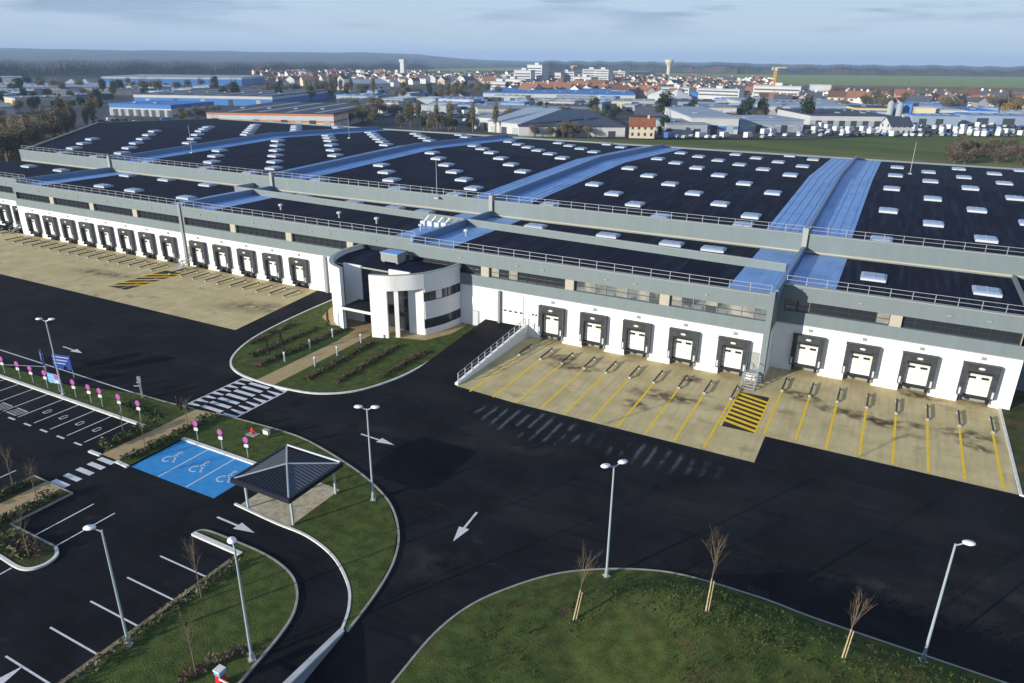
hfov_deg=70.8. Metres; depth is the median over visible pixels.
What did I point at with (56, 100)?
poplar tree
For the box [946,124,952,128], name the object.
parked van
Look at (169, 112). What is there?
door
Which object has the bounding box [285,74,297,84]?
town house
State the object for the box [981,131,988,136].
parked van
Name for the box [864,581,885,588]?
ground stain
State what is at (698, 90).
window
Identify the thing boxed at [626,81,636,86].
town house
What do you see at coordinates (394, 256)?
rooftop unit
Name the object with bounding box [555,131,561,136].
door
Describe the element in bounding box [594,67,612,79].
apartment block
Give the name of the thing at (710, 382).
wheel guide
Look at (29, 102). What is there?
evergreen tree
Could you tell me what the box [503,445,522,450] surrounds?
ground stain
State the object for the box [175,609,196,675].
sapling
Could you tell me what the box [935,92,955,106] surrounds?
town house
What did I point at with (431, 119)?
bare tree
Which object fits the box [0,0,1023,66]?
sky
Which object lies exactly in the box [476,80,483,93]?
bare tree
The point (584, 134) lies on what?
door
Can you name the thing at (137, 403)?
bay sign
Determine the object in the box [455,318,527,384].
ramp wall
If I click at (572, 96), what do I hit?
workshop
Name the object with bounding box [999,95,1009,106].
olive tree
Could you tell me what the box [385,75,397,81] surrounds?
town house
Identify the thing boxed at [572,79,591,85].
town house
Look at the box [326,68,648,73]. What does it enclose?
field
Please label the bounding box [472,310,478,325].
service door
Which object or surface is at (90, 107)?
poplar tree
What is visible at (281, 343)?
conifer
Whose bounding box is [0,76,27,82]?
warehouse shed
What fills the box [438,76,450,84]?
town house
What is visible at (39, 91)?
workshop
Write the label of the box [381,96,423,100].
workshop
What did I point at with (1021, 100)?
olive tree
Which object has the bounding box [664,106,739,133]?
warehouse shed
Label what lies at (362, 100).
workshop
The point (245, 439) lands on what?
bay sign
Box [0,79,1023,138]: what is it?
industrial ground
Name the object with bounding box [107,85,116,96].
olive tree
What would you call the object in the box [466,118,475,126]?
olive tree
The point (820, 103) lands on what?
warehouse shed
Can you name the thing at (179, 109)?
bare tree
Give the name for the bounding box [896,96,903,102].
town house
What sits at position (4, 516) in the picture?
hedge
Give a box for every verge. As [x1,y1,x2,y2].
[0,365,195,452]
[119,413,396,629]
[400,129,1023,167]
[1002,390,1023,494]
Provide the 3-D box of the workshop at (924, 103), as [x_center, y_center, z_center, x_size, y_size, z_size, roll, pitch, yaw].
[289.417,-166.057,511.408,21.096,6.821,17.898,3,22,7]
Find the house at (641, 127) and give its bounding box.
[629,115,655,138]
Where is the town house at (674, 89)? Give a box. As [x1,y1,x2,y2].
[667,87,683,92]
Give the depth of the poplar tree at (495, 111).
333.01 m
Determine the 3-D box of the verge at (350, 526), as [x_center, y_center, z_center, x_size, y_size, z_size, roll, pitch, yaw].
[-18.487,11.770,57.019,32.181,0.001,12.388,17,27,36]
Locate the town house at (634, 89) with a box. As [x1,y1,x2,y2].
[629,85,637,96]
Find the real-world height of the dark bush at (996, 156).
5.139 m
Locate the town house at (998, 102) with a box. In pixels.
[976,97,1000,106]
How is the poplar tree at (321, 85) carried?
on the industrial ground at (103, 113)
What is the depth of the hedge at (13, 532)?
50.04 m
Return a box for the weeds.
[565,583,979,682]
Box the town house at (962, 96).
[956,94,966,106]
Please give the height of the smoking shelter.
3.470 m
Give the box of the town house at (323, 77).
[319,74,332,81]
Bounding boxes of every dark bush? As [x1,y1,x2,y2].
[943,145,961,154]
[947,146,964,163]
[949,142,966,152]
[954,133,967,141]
[955,138,970,152]
[959,147,975,163]
[964,137,975,150]
[968,145,987,161]
[979,141,999,155]
[990,149,1005,162]
[995,140,1009,148]
[1000,146,1020,159]
[1004,136,1018,145]
[1007,142,1019,154]
[1013,151,1023,164]
[1016,146,1023,154]
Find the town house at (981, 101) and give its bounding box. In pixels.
[970,95,989,107]
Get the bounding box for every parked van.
[664,132,673,138]
[695,131,706,137]
[719,131,729,137]
[743,132,752,137]
[760,128,768,134]
[768,128,776,133]
[811,126,818,131]
[824,124,832,128]
[832,126,840,131]
[845,126,854,131]
[859,126,867,130]
[866,128,875,133]
[889,130,897,136]
[939,126,946,131]
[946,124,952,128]
[952,126,960,131]
[959,129,967,134]
[960,124,967,128]
[967,129,974,132]
[974,130,981,136]
[975,122,981,126]
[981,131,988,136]
[995,130,1002,135]
[1003,128,1010,133]
[1017,130,1023,135]
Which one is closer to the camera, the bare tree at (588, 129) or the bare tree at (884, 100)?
the bare tree at (588, 129)
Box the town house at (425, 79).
[418,74,430,83]
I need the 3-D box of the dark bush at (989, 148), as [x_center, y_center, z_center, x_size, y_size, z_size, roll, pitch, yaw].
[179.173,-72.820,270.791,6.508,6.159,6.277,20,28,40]
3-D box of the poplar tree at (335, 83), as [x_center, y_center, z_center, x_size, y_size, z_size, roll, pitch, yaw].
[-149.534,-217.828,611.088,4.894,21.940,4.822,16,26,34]
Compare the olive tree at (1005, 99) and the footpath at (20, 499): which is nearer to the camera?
the footpath at (20, 499)
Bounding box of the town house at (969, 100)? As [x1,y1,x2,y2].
[965,96,981,106]
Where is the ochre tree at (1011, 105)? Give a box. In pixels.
[1003,97,1020,109]
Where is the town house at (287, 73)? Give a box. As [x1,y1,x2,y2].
[284,70,296,75]
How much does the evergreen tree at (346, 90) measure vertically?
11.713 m
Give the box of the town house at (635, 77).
[630,75,642,79]
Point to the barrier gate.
(219, 670)
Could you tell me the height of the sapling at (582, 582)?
5.732 m
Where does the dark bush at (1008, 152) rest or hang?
on the field at (933, 146)
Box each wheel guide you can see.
[518,344,532,354]
[539,348,552,359]
[561,352,573,363]
[583,356,595,368]
[605,361,616,373]
[628,365,639,378]
[652,370,663,383]
[677,375,687,388]
[703,380,712,393]
[729,385,738,399]
[780,377,787,391]
[808,382,814,396]
[836,387,841,402]
[865,393,869,408]
[894,398,897,413]
[925,404,928,420]
[956,410,960,426]
[988,416,994,433]
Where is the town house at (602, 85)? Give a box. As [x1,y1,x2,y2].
[592,83,608,88]
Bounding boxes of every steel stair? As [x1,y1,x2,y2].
[9,220,21,232]
[173,253,190,269]
[740,361,760,390]
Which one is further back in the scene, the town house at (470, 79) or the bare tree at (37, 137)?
the town house at (470, 79)
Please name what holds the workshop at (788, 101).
on the town ground at (433, 85)
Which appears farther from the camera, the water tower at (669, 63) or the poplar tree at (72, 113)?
the water tower at (669, 63)
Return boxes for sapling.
[0,445,14,490]
[12,507,29,556]
[23,457,38,502]
[113,404,124,434]
[137,415,146,450]
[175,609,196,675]
[179,398,188,425]
[180,535,202,600]
[573,539,602,619]
[701,528,728,611]
[841,586,875,657]
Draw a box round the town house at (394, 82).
[389,78,399,85]
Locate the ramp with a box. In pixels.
[413,319,521,382]
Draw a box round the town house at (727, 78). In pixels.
[722,76,735,81]
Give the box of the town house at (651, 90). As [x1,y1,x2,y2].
[646,86,654,97]
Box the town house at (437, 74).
[430,72,441,76]
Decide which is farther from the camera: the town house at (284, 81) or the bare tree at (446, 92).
the town house at (284, 81)
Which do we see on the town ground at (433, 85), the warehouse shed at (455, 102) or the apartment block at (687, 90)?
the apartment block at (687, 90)
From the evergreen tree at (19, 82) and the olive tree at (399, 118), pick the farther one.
the evergreen tree at (19, 82)
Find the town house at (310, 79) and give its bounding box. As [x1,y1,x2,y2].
[299,75,317,85]
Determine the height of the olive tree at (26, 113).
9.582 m
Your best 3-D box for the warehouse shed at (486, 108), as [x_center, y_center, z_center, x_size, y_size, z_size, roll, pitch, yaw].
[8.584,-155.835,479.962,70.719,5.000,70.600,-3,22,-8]
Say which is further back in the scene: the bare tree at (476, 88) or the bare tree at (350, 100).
the bare tree at (476, 88)
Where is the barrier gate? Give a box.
[213,664,227,682]
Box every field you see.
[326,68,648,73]
[569,129,1023,168]
[645,73,1023,87]
[785,84,1023,91]
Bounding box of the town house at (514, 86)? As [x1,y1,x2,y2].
[508,84,519,87]
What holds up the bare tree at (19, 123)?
on the terrain at (433, 62)
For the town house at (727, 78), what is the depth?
1101.73 m
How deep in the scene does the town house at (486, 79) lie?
909.53 m
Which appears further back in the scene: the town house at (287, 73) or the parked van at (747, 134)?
the town house at (287, 73)
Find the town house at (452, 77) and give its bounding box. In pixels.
[446,74,456,82]
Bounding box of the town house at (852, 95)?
[846,89,871,101]
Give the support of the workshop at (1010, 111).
on the industrial ground at (103, 113)
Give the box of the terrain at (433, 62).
[0,48,1023,282]
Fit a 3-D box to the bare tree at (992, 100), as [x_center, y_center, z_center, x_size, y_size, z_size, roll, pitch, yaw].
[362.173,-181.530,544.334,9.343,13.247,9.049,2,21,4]
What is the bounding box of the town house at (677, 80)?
[666,78,681,83]
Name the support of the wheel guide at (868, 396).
on the concrete apron at (981, 467)
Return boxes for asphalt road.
[0,224,1023,682]
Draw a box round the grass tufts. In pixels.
[454,571,980,682]
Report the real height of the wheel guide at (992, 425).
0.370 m
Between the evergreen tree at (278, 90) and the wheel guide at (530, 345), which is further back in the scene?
the evergreen tree at (278, 90)
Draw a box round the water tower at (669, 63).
[665,60,673,76]
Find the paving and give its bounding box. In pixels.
[241,483,338,525]
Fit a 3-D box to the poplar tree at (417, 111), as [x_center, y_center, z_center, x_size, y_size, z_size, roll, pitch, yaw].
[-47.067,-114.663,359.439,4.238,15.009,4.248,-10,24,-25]
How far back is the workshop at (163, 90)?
581.22 m
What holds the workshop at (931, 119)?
on the industrial ground at (103, 113)
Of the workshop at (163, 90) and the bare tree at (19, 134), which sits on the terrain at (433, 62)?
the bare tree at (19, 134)
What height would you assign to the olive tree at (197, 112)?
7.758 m
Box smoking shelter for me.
[230,444,342,524]
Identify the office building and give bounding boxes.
[329,244,460,337]
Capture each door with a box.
[124,109,129,115]
[132,109,137,115]
[167,110,172,116]
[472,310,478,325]
[476,122,480,128]
[497,290,523,325]
[501,127,506,133]
[512,128,517,134]
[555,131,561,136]
[582,131,587,136]
[608,131,614,136]
[641,109,648,115]
[673,129,679,134]
[710,125,717,133]
[726,125,733,133]
[742,125,748,131]
[749,351,759,369]
[755,125,761,131]
[780,125,787,131]
[793,125,799,131]
[833,121,838,125]
[839,121,844,125]
[850,121,856,126]
[856,121,862,126]
[862,121,868,125]
[868,121,874,126]
[874,121,879,127]
[918,119,926,125]
[935,119,943,126]
[976,118,988,124]
[1002,118,1014,125]
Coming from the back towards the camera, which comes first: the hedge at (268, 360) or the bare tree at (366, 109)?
the bare tree at (366, 109)
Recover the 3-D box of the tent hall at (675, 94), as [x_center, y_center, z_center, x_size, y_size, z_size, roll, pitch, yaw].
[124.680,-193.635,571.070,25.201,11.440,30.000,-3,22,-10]
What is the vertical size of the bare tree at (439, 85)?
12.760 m
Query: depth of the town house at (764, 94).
579.03 m
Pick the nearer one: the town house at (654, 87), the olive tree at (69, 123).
the olive tree at (69, 123)
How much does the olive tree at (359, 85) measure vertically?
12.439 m
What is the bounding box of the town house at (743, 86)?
[730,83,749,88]
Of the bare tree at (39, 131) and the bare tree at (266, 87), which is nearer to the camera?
the bare tree at (39, 131)
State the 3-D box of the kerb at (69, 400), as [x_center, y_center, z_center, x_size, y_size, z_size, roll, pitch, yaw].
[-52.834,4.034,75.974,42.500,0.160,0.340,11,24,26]
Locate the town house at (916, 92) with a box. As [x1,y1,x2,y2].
[914,89,943,95]
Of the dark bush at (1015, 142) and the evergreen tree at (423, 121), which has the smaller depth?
the dark bush at (1015, 142)
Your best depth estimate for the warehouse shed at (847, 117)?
383.79 m
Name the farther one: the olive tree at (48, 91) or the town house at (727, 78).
the town house at (727, 78)
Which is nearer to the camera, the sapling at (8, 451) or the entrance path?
the sapling at (8, 451)
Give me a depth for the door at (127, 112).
411.17 m
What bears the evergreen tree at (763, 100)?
on the industrial ground at (103, 113)
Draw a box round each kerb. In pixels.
[0,374,145,426]
[0,546,58,570]
[3,475,72,546]
[58,555,237,682]
[88,450,101,456]
[115,460,129,467]
[136,393,194,408]
[181,437,255,464]
[191,531,242,554]
[196,529,298,682]
[216,412,399,631]
[230,299,427,394]
[234,503,350,628]
[391,568,1007,682]
[998,408,1023,496]
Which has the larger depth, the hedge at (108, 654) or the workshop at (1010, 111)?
the workshop at (1010, 111)
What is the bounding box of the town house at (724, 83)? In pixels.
[716,81,729,85]
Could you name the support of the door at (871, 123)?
in the warehouse shed at (847, 117)
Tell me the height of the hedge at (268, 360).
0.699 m
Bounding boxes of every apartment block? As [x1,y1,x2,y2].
[490,79,512,89]
[496,77,531,82]
[514,68,534,78]
[527,63,548,81]
[549,70,564,81]
[555,70,577,82]
[574,75,597,79]
[582,67,594,76]
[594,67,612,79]
[613,70,629,75]
[661,84,695,95]
[697,86,744,99]
[752,83,805,97]
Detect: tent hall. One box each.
[65,79,91,82]
[647,90,691,103]
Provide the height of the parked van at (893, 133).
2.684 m
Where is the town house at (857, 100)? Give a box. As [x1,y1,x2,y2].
[852,96,865,103]
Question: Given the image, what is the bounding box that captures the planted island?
[0,476,69,566]
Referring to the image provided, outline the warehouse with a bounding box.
[0,118,1023,409]
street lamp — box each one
[36,318,65,394]
[83,524,133,647]
[227,536,255,662]
[354,405,379,500]
[601,459,627,577]
[918,539,975,663]
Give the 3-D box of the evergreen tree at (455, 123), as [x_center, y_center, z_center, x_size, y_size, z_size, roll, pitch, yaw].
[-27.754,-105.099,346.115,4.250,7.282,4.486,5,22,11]
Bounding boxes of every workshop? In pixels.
[1,90,29,95]
[16,88,47,94]
[23,85,55,85]
[62,94,90,99]
[91,93,113,99]
[115,87,157,94]
[126,85,171,89]
[154,90,176,91]
[179,87,209,89]
[193,85,226,86]
[335,94,385,98]
[335,98,374,102]
[365,89,391,92]
[376,93,397,96]
[378,104,404,112]
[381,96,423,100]
[382,90,415,92]
[383,100,412,104]
[399,92,424,96]
[416,96,447,106]
[421,103,457,112]
[424,91,432,96]
[438,97,481,101]
[442,96,485,99]
[456,102,494,110]
[461,96,501,100]
[494,94,528,100]
[500,100,535,104]
[516,97,563,100]
[526,99,552,102]
[548,99,583,103]
[548,103,588,106]
[556,95,594,97]
[560,97,590,101]
[583,101,611,112]
[585,99,631,109]
[600,95,619,98]
[605,98,655,103]
[622,103,657,110]
[634,104,681,115]
[658,98,713,104]
[677,101,715,105]
[714,100,727,102]
[724,102,745,114]
[776,100,804,101]
[790,107,848,108]
[843,109,876,112]
[873,110,886,113]
[905,113,960,126]
[917,102,941,105]
[954,112,1023,125]
[977,106,998,110]
[999,109,1023,112]
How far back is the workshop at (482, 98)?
536.99 m
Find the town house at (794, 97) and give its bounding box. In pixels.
[792,95,810,99]
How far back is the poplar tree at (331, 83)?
609.78 m
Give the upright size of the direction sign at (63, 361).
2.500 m
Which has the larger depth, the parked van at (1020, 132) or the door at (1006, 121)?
the door at (1006, 121)
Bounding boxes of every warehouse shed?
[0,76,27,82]
[0,83,128,93]
[0,93,20,102]
[0,103,14,114]
[3,95,77,106]
[100,74,264,85]
[108,100,213,116]
[133,87,333,105]
[205,102,377,125]
[337,79,390,90]
[429,99,487,103]
[473,101,588,114]
[474,113,504,129]
[483,87,635,98]
[487,107,597,134]
[512,109,625,136]
[655,118,708,134]
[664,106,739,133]
[690,92,697,98]
[695,103,737,113]
[722,97,867,114]
[734,115,804,131]
[777,108,892,127]
[809,84,831,91]
[845,105,887,110]
[893,102,918,115]
[912,105,936,112]
[922,105,964,113]
[945,106,998,112]
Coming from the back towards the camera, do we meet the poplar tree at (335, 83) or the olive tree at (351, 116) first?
the poplar tree at (335, 83)
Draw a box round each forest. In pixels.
[0,58,426,75]
[543,60,737,73]
[734,63,1023,76]
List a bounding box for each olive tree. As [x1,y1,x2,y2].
[0,127,21,161]
[6,80,17,88]
[13,141,27,157]
[22,111,36,119]
[43,86,52,94]
[43,114,63,137]
[62,112,74,132]
[65,88,74,95]
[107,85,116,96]
[152,79,161,89]
[171,80,180,87]
[177,112,184,118]
[183,80,191,86]
[193,108,202,115]
[209,81,218,87]
[286,82,295,88]
[307,87,316,100]
[348,110,355,124]
[355,82,364,92]
[355,108,367,123]
[368,109,378,126]
[389,102,401,115]
[394,112,405,127]
[402,105,413,126]
[403,98,413,109]
[425,120,432,130]
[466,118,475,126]
[468,82,474,91]
[483,81,489,90]
[545,126,555,136]
[546,125,556,134]
[567,127,574,137]
[598,107,605,115]
[860,92,871,103]
[872,90,886,104]
[901,91,911,98]
[939,92,951,105]
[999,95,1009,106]
[1010,93,1021,101]
[1016,95,1023,106]
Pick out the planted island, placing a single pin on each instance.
(46, 556)
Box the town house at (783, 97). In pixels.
[773,93,791,99]
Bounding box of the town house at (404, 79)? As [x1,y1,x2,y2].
[399,76,408,82]
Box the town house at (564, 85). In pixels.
[557,81,573,88]
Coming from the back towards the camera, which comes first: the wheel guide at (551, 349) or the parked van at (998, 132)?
the parked van at (998, 132)
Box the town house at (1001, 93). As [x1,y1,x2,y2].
[979,90,1010,107]
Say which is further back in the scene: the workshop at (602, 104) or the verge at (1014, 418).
the workshop at (602, 104)
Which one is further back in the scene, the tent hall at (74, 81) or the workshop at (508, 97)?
the tent hall at (74, 81)
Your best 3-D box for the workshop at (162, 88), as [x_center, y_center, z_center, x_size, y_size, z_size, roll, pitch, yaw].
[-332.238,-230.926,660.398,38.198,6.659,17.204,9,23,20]
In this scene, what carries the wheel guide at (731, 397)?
on the concrete apron at (981, 467)
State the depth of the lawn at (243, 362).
82.97 m
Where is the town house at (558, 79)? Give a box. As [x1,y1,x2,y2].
[548,77,562,81]
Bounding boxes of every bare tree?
[0,108,10,126]
[0,135,7,148]
[3,114,27,129]
[3,122,33,144]
[4,117,32,139]
[12,96,24,113]
[21,117,44,144]
[25,115,44,125]
[27,105,47,121]
[28,118,50,142]
[28,126,44,144]
[35,76,44,84]
[47,103,66,134]
[47,118,64,136]
[48,76,57,84]
[57,79,65,91]
[75,78,84,84]
[77,85,86,93]
[92,98,99,109]
[129,79,136,85]
[137,77,148,88]
[176,106,184,112]
[184,108,191,116]
[196,78,204,83]
[200,106,206,118]
[262,84,271,89]
[347,95,357,102]
[358,87,365,93]
[359,103,373,123]
[366,92,375,102]
[375,94,386,112]
[377,101,388,112]
[392,86,400,95]
[398,87,406,95]
[427,111,437,126]
[436,88,443,96]
[437,80,444,88]
[437,113,445,128]
[443,87,453,95]
[449,85,459,95]
[460,87,469,95]
[473,84,480,94]
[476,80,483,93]
[493,85,501,90]
[527,94,534,100]
[528,124,537,136]
[560,124,567,137]
[570,121,580,136]
[583,125,592,136]
[592,103,598,110]
[604,101,610,114]
[834,96,849,103]
[871,85,883,96]
[879,94,892,105]
[887,86,895,95]
[938,95,954,105]
[952,98,964,106]
[985,93,998,105]
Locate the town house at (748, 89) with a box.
[744,86,753,96]
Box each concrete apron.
[0,229,316,329]
[457,337,1017,494]
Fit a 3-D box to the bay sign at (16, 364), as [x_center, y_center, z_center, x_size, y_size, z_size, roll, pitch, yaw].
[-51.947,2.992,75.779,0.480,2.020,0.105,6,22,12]
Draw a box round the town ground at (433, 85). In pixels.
[247,74,999,112]
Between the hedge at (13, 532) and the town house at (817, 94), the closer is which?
the hedge at (13, 532)
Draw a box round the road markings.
[0,243,1004,682]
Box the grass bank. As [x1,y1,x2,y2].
[394,569,1001,682]
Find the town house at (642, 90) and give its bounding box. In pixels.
[637,85,650,97]
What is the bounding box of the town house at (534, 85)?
[518,82,542,89]
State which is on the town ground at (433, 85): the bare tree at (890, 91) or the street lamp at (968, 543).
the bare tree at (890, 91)
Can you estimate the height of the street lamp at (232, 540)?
7.852 m
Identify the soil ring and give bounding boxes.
[560,607,574,617]
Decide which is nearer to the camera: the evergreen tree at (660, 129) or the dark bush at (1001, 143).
the dark bush at (1001, 143)
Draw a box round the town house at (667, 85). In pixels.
[657,83,672,86]
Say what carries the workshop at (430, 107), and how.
on the industrial ground at (103, 113)
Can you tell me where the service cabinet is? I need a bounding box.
[262,428,269,434]
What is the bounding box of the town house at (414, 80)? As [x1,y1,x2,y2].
[408,77,420,84]
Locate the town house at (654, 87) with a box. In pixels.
[638,84,659,89]
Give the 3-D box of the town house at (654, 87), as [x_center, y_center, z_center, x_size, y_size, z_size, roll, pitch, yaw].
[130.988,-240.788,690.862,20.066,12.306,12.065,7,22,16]
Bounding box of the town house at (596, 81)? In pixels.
[587,78,604,83]
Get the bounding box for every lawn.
[66,530,295,682]
[232,300,474,392]
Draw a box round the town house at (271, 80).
[266,77,275,83]
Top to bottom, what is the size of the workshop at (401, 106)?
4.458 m
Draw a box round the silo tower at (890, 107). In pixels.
[886,100,903,115]
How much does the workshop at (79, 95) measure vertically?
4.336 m
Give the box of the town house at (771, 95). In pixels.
[768,92,784,97]
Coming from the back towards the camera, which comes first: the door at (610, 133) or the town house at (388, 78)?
the town house at (388, 78)
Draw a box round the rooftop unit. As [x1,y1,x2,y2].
[380,249,406,263]
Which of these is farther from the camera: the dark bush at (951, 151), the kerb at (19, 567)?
the dark bush at (951, 151)
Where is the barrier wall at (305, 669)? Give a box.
[283,628,343,682]
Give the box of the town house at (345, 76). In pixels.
[338,74,350,79]
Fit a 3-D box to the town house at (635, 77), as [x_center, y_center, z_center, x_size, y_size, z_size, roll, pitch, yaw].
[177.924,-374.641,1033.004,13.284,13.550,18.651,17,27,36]
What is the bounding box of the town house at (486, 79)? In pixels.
[482,76,499,83]
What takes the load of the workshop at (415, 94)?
on the industrial ground at (103, 113)
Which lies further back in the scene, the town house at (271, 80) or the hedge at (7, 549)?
the town house at (271, 80)
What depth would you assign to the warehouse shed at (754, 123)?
354.27 m
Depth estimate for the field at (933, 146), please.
301.61 m
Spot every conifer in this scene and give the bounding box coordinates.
[264,338,270,357]
[279,332,285,351]
[325,310,329,327]
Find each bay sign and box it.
[14,361,20,378]
[27,365,33,382]
[42,370,47,387]
[54,374,59,391]
[70,379,76,397]
[85,384,91,402]
[97,388,102,406]
[115,394,120,409]
[135,400,140,418]
[192,420,197,438]
[217,429,222,449]
[243,437,248,455]
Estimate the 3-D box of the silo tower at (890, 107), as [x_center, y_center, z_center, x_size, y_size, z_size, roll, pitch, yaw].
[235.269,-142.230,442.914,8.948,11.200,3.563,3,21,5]
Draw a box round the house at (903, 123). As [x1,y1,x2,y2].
[879,114,913,135]
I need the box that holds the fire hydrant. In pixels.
[245,427,259,436]
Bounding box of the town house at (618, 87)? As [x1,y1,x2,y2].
[611,83,629,90]
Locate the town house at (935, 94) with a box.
[928,91,939,99]
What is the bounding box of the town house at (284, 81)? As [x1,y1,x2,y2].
[276,77,286,84]
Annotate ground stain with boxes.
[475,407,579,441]
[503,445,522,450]
[559,364,580,368]
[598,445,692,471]
[643,393,693,400]
[785,391,817,400]
[842,410,875,421]
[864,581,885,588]
[872,419,893,425]
[907,392,929,399]
[957,431,991,440]
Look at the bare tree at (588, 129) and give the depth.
321.54 m
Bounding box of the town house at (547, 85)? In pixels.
[539,82,552,88]
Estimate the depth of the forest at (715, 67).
2588.28 m
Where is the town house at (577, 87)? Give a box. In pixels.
[569,84,582,89]
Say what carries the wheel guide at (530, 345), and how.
on the concrete apron at (981, 467)
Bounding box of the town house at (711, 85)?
[706,83,726,87]
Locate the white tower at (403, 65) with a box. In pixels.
[399,59,406,74]
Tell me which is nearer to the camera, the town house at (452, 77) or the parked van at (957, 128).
the parked van at (957, 128)
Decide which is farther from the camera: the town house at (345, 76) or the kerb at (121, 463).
the town house at (345, 76)
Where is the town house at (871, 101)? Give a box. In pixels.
[867,95,875,103]
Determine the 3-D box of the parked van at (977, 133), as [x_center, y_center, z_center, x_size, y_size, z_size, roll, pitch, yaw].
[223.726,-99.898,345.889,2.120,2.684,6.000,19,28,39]
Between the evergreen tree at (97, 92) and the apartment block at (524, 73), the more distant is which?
the apartment block at (524, 73)
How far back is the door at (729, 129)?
343.38 m
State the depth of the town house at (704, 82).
851.91 m
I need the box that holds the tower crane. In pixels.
[772,67,786,84]
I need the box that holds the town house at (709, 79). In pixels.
[701,77,712,81]
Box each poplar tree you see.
[54,88,65,133]
[65,101,76,129]
[80,100,88,125]
[84,88,96,123]
[304,78,308,89]
[314,77,318,89]
[319,79,323,89]
[324,77,328,89]
[328,77,332,96]
[333,72,337,93]
[338,77,342,90]
[348,74,352,93]
[370,74,374,92]
[414,97,420,126]
[433,100,439,128]
[446,100,453,129]
[469,96,475,131]
[492,97,498,132]
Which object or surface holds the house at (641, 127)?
on the industrial ground at (103, 113)
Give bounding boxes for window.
[424,283,459,301]
[425,309,460,328]
[515,73,529,78]
[528,68,540,78]
[565,73,572,81]
[595,71,607,78]
[698,90,737,95]
[753,88,798,96]
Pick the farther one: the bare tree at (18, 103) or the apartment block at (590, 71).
the apartment block at (590, 71)
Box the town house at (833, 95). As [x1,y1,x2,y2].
[827,89,847,100]
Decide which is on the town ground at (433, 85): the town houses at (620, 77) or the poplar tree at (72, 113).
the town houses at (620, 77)
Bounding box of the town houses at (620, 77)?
[252,69,1023,98]
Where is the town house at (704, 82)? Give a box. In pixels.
[688,79,707,84]
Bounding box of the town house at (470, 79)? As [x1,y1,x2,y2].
[459,75,475,85]
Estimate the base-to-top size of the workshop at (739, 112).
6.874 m
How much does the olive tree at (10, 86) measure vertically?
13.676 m
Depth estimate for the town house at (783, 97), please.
547.31 m
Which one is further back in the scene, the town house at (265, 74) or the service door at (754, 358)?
the town house at (265, 74)
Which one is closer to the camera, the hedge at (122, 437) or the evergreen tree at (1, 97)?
the hedge at (122, 437)
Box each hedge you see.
[0,477,33,497]
[0,489,59,525]
[0,528,48,557]
[0,537,27,558]
[59,557,239,682]
[97,417,159,448]
[119,412,212,460]
[120,398,164,420]
[177,643,254,682]
[248,326,319,356]
[250,321,296,344]
[254,326,341,367]
[303,339,377,379]
[337,342,403,382]
[377,349,427,378]
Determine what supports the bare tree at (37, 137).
on the terrain at (433, 62)
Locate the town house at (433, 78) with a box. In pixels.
[430,74,435,82]
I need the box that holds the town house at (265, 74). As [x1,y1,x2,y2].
[260,71,271,78]
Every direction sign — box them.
[39,350,46,372]
[47,372,59,383]
[51,353,74,377]
[134,376,143,396]
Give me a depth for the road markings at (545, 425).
68.21 m
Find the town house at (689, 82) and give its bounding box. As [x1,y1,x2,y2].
[683,80,694,85]
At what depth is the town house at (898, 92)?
636.61 m
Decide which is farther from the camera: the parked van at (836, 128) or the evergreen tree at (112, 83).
the evergreen tree at (112, 83)
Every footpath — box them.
[0,482,59,515]
[102,409,214,459]
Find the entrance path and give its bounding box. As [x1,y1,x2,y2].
[257,307,466,383]
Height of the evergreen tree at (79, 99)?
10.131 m
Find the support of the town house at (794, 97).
on the town ground at (433, 85)
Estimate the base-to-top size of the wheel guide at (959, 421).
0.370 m
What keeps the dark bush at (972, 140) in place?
on the field at (933, 146)
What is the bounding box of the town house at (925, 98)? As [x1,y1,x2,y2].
[906,94,934,102]
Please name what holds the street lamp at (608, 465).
on the grass bank
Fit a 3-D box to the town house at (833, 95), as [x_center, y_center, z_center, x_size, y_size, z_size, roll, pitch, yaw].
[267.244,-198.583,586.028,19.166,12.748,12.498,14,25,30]
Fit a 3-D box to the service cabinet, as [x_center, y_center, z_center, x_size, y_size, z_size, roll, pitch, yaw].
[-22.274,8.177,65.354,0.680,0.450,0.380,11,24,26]
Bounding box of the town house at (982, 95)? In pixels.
[971,94,993,96]
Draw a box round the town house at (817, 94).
[799,90,822,98]
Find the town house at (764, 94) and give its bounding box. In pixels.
[758,91,779,97]
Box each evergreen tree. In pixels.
[0,90,4,102]
[15,75,22,87]
[19,87,27,95]
[21,74,31,82]
[26,95,37,111]
[30,94,40,108]
[76,93,84,104]
[91,86,101,97]
[96,98,102,109]
[97,76,105,92]
[109,78,116,87]
[115,77,123,87]
[210,74,217,83]
[218,85,227,91]
[228,79,240,91]
[274,85,282,92]
[275,77,282,87]
[343,87,349,93]
[420,116,425,130]
[427,86,432,94]
[443,115,452,130]
[451,117,457,130]
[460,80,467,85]
[588,92,599,108]
[609,106,617,117]
[615,104,620,114]
[656,88,673,115]
[656,123,662,136]
[659,110,670,126]
[687,97,697,106]
[739,92,755,114]
[756,95,770,111]
[757,102,767,114]
[799,90,815,113]
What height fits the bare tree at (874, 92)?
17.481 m
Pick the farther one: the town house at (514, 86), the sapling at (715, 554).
the town house at (514, 86)
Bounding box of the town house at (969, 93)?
[961,88,988,96]
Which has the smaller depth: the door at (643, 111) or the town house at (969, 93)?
the door at (643, 111)
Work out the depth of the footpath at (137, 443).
65.20 m
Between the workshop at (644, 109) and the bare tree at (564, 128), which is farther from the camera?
the workshop at (644, 109)
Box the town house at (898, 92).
[893,88,914,97]
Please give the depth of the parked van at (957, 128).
366.15 m
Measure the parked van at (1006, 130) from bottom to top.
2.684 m
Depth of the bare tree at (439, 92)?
592.19 m

